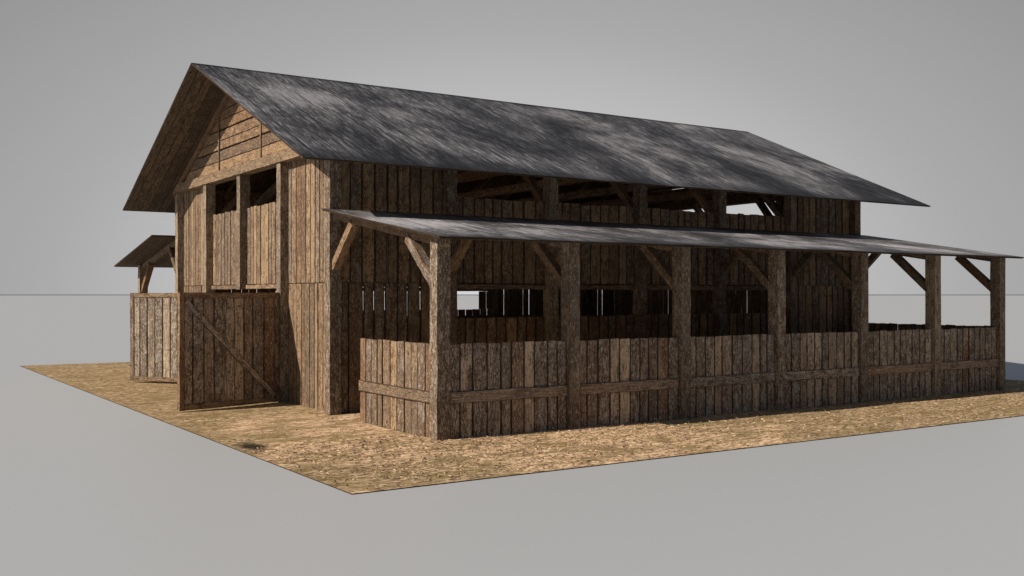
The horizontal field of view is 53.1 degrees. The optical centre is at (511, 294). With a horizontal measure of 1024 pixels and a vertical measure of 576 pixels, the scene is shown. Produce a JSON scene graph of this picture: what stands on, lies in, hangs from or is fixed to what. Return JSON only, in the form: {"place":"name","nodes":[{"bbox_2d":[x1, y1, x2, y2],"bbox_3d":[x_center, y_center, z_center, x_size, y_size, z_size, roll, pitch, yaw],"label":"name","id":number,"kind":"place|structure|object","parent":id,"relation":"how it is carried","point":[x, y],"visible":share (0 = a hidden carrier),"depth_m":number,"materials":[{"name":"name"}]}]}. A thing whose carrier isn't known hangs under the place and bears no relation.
{"place":"outdoors","nodes":[
{"label":"outdoors","id":0,"kind":"place"},
{"bbox_2d":[0,295,1023,575],"bbox_3d":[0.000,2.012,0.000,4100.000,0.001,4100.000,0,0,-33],"label":"ground","id":1,"kind":"structure","parent":0,"point":[92,485],"depth_m":9.85,"materials":[{"name":"grey"}]},
{"bbox_2d":[21,362,1023,494],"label":"yard","id":2,"kind":"structure","parent":1,"relation":"on","point":[232,422],"depth_m":14.79,"materials":[{"name":"soil"}]},
{"bbox_2d":[40,362,1023,488],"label":"straw","id":3,"kind":"object","parent":2,"relation":"on","point":[424,458],"visible":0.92,"depth_m":13.60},
{"bbox_2d":[114,63,1023,440],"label":"barn","id":4,"kind":"structure","parent":2,"relation":"on","point":[602,267],"depth_m":18.95,"materials":[{"name":"brown wood"}]},
{"bbox_2d":[130,293,176,381],"bbox_3d":[-7.723,0.963,22.953,2.073,1.995,0.079,0,0,22],"label":"door","id":5,"kind":"structure","parent":4,"relation":"in","point":[153,316],"depth_m":23.09,"materials":[{"name":"brown wood"}]},
{"bbox_2d":[177,292,278,410],"bbox_3d":[-4.984,0.973,18.134,0.091,2.015,2.055,0,0,41],"label":"door","id":6,"kind":"structure","parent":4,"relation":"in","point":[228,353],"depth_m":18.06,"materials":[{"name":"brown wood"}]},
{"bbox_2d":[0,0,1023,295],"label":"sky","id":7,"kind":"structure","parent":0,"point":[922,101],"materials":[{"name":"grey"}]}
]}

